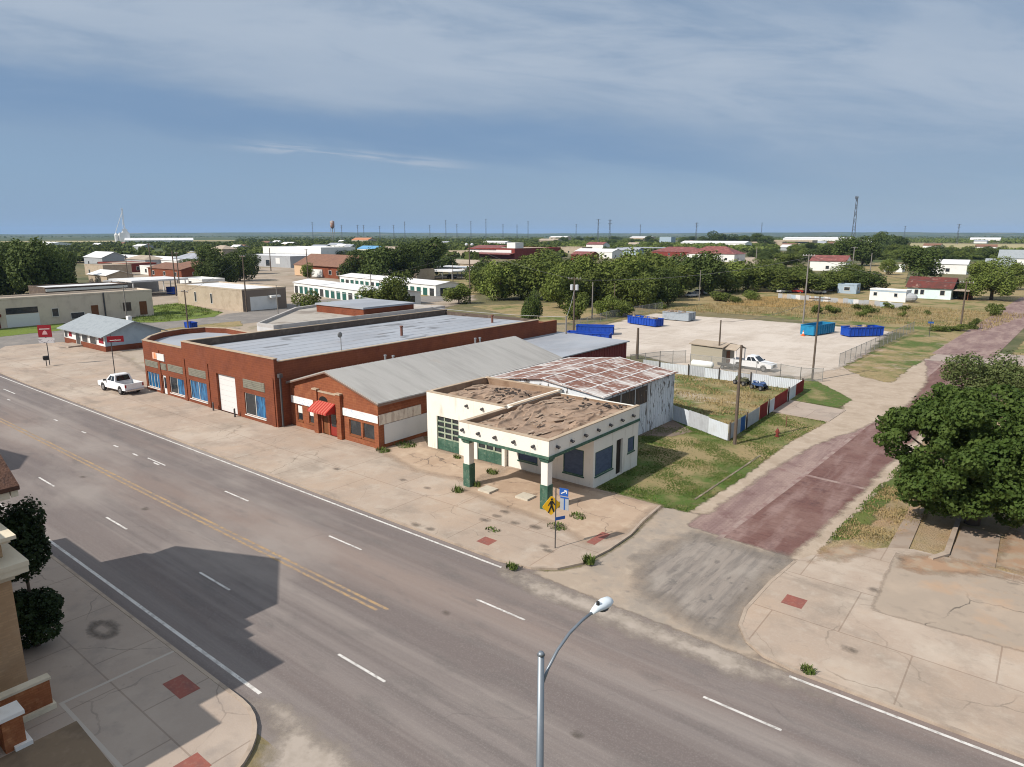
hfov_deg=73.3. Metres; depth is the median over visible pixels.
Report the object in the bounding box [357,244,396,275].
tree
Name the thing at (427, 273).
metal shed
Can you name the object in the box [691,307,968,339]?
verge
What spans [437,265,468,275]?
carport
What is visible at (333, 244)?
house
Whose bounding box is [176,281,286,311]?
tan warehouse
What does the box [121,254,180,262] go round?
block building
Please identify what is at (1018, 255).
house
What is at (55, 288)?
brick strip
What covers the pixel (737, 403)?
utility pole
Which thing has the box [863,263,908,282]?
field
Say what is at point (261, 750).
ground
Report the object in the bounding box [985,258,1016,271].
shed
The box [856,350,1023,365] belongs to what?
back street
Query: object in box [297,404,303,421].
window
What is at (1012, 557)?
soil patch
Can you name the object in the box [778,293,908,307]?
yard fence
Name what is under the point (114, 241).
field
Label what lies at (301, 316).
plastered block
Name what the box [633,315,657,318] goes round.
rubbish load
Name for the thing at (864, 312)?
bush
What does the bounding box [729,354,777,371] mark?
pickup truck
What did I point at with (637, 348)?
utility pole
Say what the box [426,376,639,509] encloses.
filling station
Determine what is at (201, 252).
tree
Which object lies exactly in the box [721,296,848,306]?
dry field
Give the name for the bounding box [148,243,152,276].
utility pole
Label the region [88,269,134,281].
house
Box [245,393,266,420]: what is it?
window
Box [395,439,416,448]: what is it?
weed
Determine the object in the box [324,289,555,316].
overhead wire
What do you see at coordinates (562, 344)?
maroon shed
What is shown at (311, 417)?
window
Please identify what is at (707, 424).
tin fence
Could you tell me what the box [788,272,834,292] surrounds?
tree
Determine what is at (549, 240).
shed
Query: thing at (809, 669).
weed
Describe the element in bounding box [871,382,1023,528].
tree
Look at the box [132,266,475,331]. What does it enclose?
town ground
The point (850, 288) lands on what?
shed
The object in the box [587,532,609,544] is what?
paving plate
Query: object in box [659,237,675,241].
block building
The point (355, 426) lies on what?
window
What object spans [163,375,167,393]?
door
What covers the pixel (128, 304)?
boarded window
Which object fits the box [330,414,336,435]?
door
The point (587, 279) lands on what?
tree
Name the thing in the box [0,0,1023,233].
sky
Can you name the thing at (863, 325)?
rubbish load
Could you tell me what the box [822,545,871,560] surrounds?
soil patch
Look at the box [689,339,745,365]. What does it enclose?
lot shed
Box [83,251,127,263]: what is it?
house
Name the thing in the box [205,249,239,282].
tree
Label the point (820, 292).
parked car
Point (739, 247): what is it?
wood
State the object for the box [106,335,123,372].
sign post
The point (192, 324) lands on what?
roll off bin
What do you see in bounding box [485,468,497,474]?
weed
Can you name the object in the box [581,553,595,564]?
weed
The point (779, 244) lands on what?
block building
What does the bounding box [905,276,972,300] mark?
rusty house
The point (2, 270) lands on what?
tree
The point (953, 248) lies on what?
tree
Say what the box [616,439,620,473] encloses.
door
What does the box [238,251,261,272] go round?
tree
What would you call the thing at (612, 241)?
tree
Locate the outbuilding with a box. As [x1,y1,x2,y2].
[934,259,970,273]
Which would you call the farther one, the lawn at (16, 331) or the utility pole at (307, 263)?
the utility pole at (307, 263)
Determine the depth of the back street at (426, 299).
196.04 m
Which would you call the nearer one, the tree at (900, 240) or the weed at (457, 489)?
the weed at (457, 489)
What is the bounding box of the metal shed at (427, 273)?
[388,268,434,279]
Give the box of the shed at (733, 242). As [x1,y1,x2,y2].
[680,241,751,245]
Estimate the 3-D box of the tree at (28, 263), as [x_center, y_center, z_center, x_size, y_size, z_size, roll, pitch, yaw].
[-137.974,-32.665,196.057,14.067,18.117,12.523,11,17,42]
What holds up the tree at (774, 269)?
on the dry field at (954, 304)
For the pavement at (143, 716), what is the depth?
27.84 m
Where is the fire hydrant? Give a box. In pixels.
[775,427,779,436]
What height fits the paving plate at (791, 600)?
0.001 m
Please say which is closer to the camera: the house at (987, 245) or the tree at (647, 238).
the house at (987, 245)
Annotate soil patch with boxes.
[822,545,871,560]
[901,554,1021,579]
[996,529,1023,571]
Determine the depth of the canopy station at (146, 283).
216.88 m
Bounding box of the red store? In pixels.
[468,242,560,258]
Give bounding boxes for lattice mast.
[851,196,858,236]
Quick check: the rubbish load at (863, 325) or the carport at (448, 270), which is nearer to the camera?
the rubbish load at (863, 325)
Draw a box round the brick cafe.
[286,336,563,448]
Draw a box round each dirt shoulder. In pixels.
[689,358,927,513]
[788,434,925,559]
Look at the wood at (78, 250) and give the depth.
804.27 m
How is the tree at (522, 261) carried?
on the field at (462, 280)
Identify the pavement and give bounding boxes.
[0,342,658,566]
[0,552,252,766]
[0,721,112,766]
[743,548,1023,752]
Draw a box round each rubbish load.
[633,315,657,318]
[665,310,688,312]
[850,324,867,326]
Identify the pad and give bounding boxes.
[478,485,497,493]
[515,492,535,500]
[949,526,1000,567]
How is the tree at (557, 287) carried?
on the dry field at (954, 304)
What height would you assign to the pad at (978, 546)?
0.080 m
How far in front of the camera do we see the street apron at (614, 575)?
37.48 m
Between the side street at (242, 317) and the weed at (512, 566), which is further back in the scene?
the side street at (242, 317)
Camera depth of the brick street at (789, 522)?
48.87 m
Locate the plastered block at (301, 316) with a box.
[257,304,444,330]
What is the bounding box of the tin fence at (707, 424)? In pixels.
[643,360,803,440]
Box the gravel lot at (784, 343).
[606,313,891,376]
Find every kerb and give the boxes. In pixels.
[0,372,660,569]
[1,516,256,766]
[695,455,760,499]
[738,560,1023,758]
[928,518,960,559]
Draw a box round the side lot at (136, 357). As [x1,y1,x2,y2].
[115,349,144,369]
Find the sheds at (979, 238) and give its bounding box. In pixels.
[970,237,1000,240]
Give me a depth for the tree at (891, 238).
754.65 m
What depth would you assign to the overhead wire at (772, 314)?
90.55 m
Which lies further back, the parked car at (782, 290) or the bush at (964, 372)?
the parked car at (782, 290)
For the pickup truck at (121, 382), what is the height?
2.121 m
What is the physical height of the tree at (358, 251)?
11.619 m
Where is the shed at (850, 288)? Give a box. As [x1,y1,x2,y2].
[837,283,860,293]
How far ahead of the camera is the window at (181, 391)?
77.68 m
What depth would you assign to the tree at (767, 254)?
488.86 m
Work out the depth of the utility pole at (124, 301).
150.74 m
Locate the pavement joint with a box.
[59,651,173,766]
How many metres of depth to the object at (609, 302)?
153.57 m
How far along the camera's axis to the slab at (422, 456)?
56.25 m
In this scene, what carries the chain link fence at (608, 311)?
on the dry field at (954, 304)
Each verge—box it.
[161,321,242,331]
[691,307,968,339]
[819,393,1023,575]
[843,331,951,381]
[1012,341,1023,354]
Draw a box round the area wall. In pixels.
[0,673,56,753]
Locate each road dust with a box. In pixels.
[261,704,354,766]
[500,568,796,685]
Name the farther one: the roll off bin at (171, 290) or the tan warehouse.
the roll off bin at (171, 290)
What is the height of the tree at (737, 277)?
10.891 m
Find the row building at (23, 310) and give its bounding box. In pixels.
[0,288,153,328]
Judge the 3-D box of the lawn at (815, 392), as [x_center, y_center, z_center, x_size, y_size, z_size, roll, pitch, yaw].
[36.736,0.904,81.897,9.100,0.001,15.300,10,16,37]
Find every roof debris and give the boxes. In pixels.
[455,384,627,435]
[494,388,626,411]
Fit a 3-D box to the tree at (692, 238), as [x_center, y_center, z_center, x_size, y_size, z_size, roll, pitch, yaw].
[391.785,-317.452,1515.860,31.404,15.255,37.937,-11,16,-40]
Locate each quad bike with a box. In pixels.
[733,375,750,385]
[749,380,768,390]
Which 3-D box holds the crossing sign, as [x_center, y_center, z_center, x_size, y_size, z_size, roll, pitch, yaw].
[2.505,7.982,40.125,1.451,3.920,0.598,-3,13,-15]
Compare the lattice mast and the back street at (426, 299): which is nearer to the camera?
the back street at (426, 299)
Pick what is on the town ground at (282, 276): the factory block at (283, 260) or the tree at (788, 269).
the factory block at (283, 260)
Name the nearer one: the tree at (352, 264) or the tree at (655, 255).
the tree at (655, 255)
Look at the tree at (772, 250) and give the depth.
545.09 m
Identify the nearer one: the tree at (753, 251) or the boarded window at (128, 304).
the boarded window at (128, 304)
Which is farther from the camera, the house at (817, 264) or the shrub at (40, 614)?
the house at (817, 264)
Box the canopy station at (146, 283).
[103,276,187,291]
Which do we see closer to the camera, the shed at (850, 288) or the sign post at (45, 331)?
the sign post at (45, 331)
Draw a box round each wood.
[0,238,567,261]
[3,235,1023,238]
[554,237,1023,251]
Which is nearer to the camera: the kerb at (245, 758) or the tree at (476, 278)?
the kerb at (245, 758)
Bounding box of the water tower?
[330,220,334,240]
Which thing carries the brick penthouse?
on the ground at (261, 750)
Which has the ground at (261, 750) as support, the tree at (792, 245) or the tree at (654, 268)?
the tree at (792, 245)
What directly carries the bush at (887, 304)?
on the dry field at (954, 304)
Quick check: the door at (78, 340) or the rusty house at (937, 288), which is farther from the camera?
the rusty house at (937, 288)
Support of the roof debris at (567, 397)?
on the filling station at (594, 451)
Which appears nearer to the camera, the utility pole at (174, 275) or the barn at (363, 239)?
the utility pole at (174, 275)
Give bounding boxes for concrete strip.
[715,362,944,539]
[775,467,864,489]
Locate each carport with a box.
[434,269,464,279]
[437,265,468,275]
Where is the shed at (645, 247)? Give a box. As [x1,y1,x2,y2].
[623,247,665,248]
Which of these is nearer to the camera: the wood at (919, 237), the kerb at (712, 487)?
the kerb at (712, 487)
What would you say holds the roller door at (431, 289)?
in the storage row at (430, 287)
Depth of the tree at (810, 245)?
693.59 m
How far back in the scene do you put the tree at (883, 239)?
709.96 m
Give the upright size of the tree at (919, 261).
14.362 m
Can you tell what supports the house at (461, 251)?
on the scrubland at (159, 249)
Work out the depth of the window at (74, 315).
145.93 m
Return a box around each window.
[51,308,58,316]
[70,312,84,318]
[81,334,87,341]
[89,336,96,343]
[91,305,98,314]
[123,302,131,310]
[148,371,160,389]
[170,377,185,397]
[190,380,207,403]
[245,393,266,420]
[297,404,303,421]
[308,412,313,424]
[349,419,361,438]
[362,423,374,441]
[517,453,537,465]
[562,449,583,477]
[594,445,613,477]
[627,436,634,454]
[940,290,944,295]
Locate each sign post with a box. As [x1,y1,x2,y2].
[37,325,54,364]
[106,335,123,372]
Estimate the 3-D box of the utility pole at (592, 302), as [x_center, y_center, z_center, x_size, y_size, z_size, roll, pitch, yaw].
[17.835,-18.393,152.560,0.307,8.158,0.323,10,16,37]
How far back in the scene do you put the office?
112.23 m
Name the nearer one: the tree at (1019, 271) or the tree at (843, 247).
the tree at (1019, 271)
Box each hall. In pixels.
[0,454,28,692]
[293,254,364,278]
[651,247,699,256]
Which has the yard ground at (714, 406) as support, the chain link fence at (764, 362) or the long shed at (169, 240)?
the chain link fence at (764, 362)
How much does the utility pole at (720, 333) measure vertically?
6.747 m
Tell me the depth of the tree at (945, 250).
499.51 m
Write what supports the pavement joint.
on the pavement at (143, 716)
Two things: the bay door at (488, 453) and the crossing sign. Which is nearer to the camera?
the crossing sign
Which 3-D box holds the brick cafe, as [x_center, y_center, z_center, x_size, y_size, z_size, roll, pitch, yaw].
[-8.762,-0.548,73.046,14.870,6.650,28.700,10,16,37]
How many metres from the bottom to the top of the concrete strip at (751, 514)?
0.001 m
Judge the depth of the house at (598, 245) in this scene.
763.42 m
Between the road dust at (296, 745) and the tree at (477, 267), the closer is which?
the road dust at (296, 745)
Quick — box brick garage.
[142,309,556,426]
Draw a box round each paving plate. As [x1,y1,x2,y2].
[163,674,199,698]
[173,752,210,766]
[477,536,496,544]
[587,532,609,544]
[781,594,806,608]
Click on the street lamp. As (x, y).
(603, 604)
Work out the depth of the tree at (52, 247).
217.03 m
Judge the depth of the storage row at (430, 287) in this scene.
215.57 m
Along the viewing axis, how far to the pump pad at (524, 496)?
48.38 m
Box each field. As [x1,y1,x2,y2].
[1,240,233,242]
[421,277,491,298]
[473,283,1019,331]
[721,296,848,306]
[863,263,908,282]
[910,243,1023,248]
[974,276,1023,297]
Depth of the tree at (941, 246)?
565.04 m
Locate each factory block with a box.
[258,253,309,267]
[263,246,354,254]
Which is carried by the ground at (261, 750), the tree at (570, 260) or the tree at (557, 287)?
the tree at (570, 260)
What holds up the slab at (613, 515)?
on the pavement at (367, 477)
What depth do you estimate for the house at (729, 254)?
469.41 m
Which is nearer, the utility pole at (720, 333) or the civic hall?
the civic hall
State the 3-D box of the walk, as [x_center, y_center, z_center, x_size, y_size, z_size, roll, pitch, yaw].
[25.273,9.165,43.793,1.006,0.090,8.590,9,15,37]
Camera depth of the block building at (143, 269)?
318.55 m
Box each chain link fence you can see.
[567,302,662,323]
[630,350,685,363]
[690,353,823,379]
[839,321,914,363]
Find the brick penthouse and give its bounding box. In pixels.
[315,298,414,315]
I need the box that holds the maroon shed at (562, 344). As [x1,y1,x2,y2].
[523,331,629,357]
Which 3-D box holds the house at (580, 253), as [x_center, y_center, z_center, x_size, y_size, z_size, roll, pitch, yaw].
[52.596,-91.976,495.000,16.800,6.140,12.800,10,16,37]
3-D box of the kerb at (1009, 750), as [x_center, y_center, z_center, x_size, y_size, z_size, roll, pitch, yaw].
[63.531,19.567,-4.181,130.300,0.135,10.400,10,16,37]
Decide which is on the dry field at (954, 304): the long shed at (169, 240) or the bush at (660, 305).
the bush at (660, 305)
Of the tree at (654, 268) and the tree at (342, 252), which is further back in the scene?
the tree at (342, 252)
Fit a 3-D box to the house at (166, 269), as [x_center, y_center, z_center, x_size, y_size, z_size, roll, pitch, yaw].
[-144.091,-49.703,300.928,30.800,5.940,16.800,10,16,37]
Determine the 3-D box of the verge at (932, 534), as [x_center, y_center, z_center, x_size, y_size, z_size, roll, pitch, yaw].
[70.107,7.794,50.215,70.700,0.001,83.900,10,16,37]
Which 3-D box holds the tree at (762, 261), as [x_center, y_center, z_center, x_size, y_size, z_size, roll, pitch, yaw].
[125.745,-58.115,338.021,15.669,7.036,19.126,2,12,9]
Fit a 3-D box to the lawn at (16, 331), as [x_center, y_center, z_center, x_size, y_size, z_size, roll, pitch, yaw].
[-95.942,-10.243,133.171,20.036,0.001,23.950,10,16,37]
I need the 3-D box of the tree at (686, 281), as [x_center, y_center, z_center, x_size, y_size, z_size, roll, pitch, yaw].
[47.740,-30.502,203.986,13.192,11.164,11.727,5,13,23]
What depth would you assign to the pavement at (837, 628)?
30.81 m
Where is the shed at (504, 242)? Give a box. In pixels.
[487,241,510,243]
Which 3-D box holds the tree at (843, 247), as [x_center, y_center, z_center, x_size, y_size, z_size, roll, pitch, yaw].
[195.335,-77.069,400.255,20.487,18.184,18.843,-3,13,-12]
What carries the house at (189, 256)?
on the town ground at (282, 276)
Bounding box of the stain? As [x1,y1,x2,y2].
[90,624,114,636]
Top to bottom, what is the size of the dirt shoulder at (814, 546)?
0.001 m
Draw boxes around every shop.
[180,276,224,282]
[490,357,677,434]
[561,246,591,253]
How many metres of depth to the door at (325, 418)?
63.94 m
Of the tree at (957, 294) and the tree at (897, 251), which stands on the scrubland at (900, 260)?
the tree at (897, 251)
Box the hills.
[0,232,1023,235]
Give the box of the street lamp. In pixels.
[536,596,613,766]
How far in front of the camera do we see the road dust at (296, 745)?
25.03 m
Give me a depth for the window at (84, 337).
112.90 m
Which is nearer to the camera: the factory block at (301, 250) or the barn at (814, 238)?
the factory block at (301, 250)
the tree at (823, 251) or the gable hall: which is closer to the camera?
the gable hall
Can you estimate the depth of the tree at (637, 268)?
184.53 m
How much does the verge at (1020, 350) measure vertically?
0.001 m
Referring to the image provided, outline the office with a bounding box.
[54,313,167,351]
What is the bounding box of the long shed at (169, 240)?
[165,238,192,242]
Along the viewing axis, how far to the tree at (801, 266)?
259.50 m
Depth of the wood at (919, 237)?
3347.83 m
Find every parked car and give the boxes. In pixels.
[685,292,698,296]
[693,289,706,294]
[777,288,790,292]
[790,288,803,292]
[810,289,825,293]
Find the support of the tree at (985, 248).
on the scrubland at (900, 260)
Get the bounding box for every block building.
[98,261,156,271]
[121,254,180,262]
[139,265,152,274]
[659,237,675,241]
[752,242,786,246]
[774,240,817,243]
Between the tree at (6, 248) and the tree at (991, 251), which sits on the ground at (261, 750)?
the tree at (6, 248)
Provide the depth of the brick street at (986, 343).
124.24 m
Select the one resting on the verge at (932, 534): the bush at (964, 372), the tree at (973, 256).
the bush at (964, 372)
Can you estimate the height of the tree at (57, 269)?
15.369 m
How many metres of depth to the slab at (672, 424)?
65.39 m
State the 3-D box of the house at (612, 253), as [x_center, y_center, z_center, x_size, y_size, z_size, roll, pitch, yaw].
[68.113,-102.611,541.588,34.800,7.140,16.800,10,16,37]
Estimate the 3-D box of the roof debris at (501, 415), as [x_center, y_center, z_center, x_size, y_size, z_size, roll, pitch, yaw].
[-0.201,1.914,55.145,15.808,0.418,12.629,10,16,37]
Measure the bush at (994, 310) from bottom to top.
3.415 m
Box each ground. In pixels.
[9,240,1023,766]
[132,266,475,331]
[673,370,785,435]
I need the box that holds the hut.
[884,264,904,271]
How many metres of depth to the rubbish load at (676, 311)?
149.25 m
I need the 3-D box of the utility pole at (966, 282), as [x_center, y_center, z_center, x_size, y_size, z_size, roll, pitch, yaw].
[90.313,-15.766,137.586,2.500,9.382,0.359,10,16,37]
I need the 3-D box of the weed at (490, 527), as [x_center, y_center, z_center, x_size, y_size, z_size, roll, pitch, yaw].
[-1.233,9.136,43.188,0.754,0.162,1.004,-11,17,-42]
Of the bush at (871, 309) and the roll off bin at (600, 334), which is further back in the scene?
the bush at (871, 309)
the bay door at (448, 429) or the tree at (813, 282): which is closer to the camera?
the bay door at (448, 429)
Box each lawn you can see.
[0,323,63,336]
[132,303,222,322]
[596,413,824,511]
[790,378,850,406]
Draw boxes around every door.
[6,313,40,327]
[75,333,80,343]
[139,301,147,314]
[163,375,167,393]
[218,374,237,413]
[250,296,276,310]
[323,415,328,433]
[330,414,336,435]
[342,292,345,299]
[429,288,433,295]
[437,416,458,453]
[478,443,501,464]
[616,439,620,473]
[726,351,729,362]
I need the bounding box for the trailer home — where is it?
[869,288,917,301]
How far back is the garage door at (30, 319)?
138.47 m
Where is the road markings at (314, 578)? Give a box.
[0,418,388,610]
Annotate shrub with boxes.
[0,494,52,645]
[13,586,64,649]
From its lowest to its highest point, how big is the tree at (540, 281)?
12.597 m
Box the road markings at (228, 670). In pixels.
[0,376,1023,766]
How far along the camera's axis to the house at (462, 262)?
350.72 m
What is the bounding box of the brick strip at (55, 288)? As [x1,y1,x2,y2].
[28,282,127,293]
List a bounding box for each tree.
[0,238,33,249]
[0,243,28,288]
[0,245,30,295]
[0,267,7,294]
[2,236,52,294]
[32,242,61,284]
[40,246,77,284]
[63,252,76,280]
[179,258,197,262]
[191,257,209,276]
[194,244,224,263]
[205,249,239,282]
[222,251,257,280]
[224,248,245,258]
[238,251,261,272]
[291,290,321,306]
[300,262,314,277]
[335,250,348,254]
[336,250,368,278]
[346,249,369,254]
[355,285,387,299]
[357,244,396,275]
[378,270,413,301]
[385,242,422,277]
[400,252,425,268]
[410,236,447,275]
[440,253,459,268]
[441,283,470,303]
[461,255,490,279]
[465,265,489,293]
[477,259,519,300]
[492,253,548,299]
[509,259,534,274]
[517,247,563,264]
[520,288,542,319]
[526,258,574,301]
[540,264,579,308]
[547,254,582,269]
[557,254,594,299]
[567,267,605,305]
[580,252,627,303]
[593,300,604,314]
[595,266,635,303]
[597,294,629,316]
[606,239,616,242]
[609,236,622,239]
[612,247,652,300]
[619,271,660,308]
[636,250,669,268]
[640,256,680,299]
[642,235,652,240]
[647,266,681,304]
[663,263,696,296]
[669,252,686,265]
[676,250,729,294]
[677,237,689,241]
[682,236,697,239]
[698,236,710,240]
[707,230,732,240]
[709,259,750,292]
[728,233,742,240]
[738,233,763,241]
[738,259,772,291]
[749,249,760,256]
[750,263,781,287]
[752,258,782,267]
[755,251,771,258]
[757,235,774,243]
[762,264,807,291]
[767,252,805,265]
[768,247,776,255]
[775,263,804,281]
[787,244,804,248]
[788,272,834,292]
[791,245,802,251]
[791,262,814,276]
[799,248,815,261]
[804,242,816,248]
[812,245,836,254]
[818,265,856,290]
[829,235,870,260]
[836,260,865,274]
[844,235,882,265]
[853,269,890,289]
[871,230,889,244]
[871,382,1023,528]
[877,253,895,259]
[878,258,898,274]
[880,244,888,251]
[884,244,900,250]
[888,234,896,244]
[888,249,903,259]
[892,235,910,244]
[899,245,945,276]
[926,245,946,250]
[939,248,955,258]
[945,255,964,259]
[947,245,958,250]
[952,283,966,298]
[953,250,965,259]
[960,248,973,253]
[962,255,1023,299]
[965,252,970,259]
[969,254,983,259]
[979,246,992,251]
[983,248,998,259]
[1006,261,1023,289]
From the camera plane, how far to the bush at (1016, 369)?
75.35 m
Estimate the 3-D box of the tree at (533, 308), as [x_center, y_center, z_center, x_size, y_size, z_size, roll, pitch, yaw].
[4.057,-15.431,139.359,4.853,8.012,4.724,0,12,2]
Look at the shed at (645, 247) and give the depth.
641.50 m
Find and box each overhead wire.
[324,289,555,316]
[628,257,806,279]
[730,299,816,321]
[810,256,952,282]
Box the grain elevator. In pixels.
[114,209,129,241]
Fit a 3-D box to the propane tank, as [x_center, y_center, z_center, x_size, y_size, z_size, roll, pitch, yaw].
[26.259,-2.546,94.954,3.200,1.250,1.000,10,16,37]
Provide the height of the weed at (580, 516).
0.241 m
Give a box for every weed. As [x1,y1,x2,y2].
[376,446,389,452]
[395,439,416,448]
[451,483,464,492]
[473,481,480,487]
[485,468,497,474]
[485,526,499,531]
[505,561,519,570]
[547,522,565,530]
[569,511,585,519]
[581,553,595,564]
[800,663,816,674]
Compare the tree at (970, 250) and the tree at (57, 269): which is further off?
the tree at (970, 250)
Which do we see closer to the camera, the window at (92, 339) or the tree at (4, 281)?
the window at (92, 339)
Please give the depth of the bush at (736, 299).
185.74 m
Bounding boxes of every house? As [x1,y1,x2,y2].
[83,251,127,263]
[84,263,131,274]
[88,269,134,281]
[126,255,162,263]
[133,244,153,249]
[146,262,196,276]
[173,253,203,262]
[211,245,237,255]
[327,243,344,246]
[357,246,380,249]
[436,259,492,269]
[449,250,468,254]
[570,251,599,259]
[575,248,622,257]
[586,242,609,248]
[616,248,643,254]
[686,246,745,261]
[745,257,809,264]
[780,245,789,250]
[809,255,852,270]
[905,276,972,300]
[922,243,942,247]
[974,240,987,242]
[975,244,997,247]
[998,250,1023,269]
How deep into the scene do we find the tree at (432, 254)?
293.18 m
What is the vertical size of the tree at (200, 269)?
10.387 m
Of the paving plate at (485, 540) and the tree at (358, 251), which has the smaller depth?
the paving plate at (485, 540)
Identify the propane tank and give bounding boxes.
[691,360,713,367]
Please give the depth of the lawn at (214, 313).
159.78 m
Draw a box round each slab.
[382,437,503,480]
[464,467,656,541]
[639,420,691,436]
[772,400,845,421]
[872,553,1023,650]
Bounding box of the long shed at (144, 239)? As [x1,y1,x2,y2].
[124,238,164,241]
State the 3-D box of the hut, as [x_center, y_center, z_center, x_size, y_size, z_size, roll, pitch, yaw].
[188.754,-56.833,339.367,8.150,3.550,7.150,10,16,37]
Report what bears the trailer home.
on the dry field at (954, 304)
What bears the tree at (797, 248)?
on the ground at (261, 750)
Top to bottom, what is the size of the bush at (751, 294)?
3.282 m
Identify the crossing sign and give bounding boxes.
[543,488,568,547]
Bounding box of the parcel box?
[43,355,48,365]
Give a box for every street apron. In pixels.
[533,508,792,671]
[639,534,789,633]
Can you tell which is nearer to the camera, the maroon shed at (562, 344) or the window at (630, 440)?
the window at (630, 440)
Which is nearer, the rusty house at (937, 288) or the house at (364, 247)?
the rusty house at (937, 288)
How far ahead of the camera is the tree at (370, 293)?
167.77 m
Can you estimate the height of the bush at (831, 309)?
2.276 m
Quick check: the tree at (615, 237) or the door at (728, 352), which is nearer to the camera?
the door at (728, 352)
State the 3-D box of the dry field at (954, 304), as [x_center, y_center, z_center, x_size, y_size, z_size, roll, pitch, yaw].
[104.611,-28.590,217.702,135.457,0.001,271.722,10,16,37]
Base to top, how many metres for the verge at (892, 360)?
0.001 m
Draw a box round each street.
[0,299,340,348]
[0,373,1023,766]
[421,296,445,302]
[688,360,941,535]
[724,362,970,556]
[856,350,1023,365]
[932,297,1023,358]
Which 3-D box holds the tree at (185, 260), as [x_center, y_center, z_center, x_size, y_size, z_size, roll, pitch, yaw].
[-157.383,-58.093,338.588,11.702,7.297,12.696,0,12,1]
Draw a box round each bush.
[562,290,589,319]
[614,300,634,316]
[654,299,666,308]
[709,291,733,300]
[730,295,742,302]
[742,290,761,299]
[809,305,822,313]
[823,304,841,313]
[851,304,861,308]
[855,308,869,316]
[861,305,879,312]
[882,301,894,308]
[898,305,910,310]
[928,325,951,331]
[939,351,1015,394]
[949,324,968,330]
[967,318,979,329]
[985,303,1002,315]
[986,348,1023,400]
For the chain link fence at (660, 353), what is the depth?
98.75 m
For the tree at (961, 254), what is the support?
on the scrubland at (900, 260)
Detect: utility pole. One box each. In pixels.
[123,286,126,315]
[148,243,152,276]
[171,251,176,295]
[174,252,179,282]
[181,290,188,327]
[239,255,247,311]
[304,249,308,278]
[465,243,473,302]
[565,316,566,333]
[568,277,580,329]
[591,282,592,317]
[635,328,638,358]
[718,320,721,345]
[733,345,742,444]
[802,254,815,322]
[809,296,830,380]
[959,281,973,323]
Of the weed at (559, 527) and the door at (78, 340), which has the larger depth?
the door at (78, 340)
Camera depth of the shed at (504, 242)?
1038.52 m
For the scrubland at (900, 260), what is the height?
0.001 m
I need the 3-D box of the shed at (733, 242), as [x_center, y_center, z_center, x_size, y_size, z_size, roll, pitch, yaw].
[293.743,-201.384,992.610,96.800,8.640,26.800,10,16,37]
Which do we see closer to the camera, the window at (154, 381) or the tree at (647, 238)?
the window at (154, 381)
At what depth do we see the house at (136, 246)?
829.72 m
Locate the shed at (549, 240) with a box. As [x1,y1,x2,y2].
[539,239,561,241]
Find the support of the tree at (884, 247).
on the scrubland at (900, 260)
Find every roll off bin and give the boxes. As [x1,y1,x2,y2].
[166,286,176,294]
[184,321,197,327]
[567,330,611,337]
[576,324,613,334]
[627,315,663,326]
[662,310,695,321]
[800,321,834,335]
[840,325,883,336]
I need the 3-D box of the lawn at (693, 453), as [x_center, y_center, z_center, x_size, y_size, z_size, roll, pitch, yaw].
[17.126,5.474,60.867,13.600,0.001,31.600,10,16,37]
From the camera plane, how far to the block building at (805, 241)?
1132.98 m
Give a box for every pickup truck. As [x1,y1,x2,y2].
[98,372,143,394]
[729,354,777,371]
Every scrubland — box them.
[87,242,492,259]
[873,258,983,261]
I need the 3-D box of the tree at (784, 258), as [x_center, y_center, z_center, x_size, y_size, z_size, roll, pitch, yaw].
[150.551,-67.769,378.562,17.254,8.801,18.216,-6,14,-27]
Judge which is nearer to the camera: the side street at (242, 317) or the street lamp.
the street lamp
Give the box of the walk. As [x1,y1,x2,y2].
[888,507,924,548]
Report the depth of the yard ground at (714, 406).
79.15 m
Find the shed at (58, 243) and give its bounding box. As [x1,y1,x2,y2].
[43,242,71,244]
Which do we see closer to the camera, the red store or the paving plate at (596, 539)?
the paving plate at (596, 539)
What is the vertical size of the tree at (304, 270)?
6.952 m
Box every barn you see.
[352,238,376,240]
[549,236,570,239]
[630,236,654,240]
[783,237,850,240]
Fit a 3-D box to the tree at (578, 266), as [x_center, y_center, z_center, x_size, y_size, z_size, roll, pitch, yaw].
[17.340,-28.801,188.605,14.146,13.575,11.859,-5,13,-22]
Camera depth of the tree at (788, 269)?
254.81 m
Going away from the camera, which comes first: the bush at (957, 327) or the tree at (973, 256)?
the bush at (957, 327)
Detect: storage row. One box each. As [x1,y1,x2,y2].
[293,279,420,303]
[339,273,462,295]
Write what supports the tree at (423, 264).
on the town ground at (282, 276)
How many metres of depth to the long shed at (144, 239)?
1263.64 m
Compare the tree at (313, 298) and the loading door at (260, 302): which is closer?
the tree at (313, 298)
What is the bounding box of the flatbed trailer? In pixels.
[717,362,741,368]

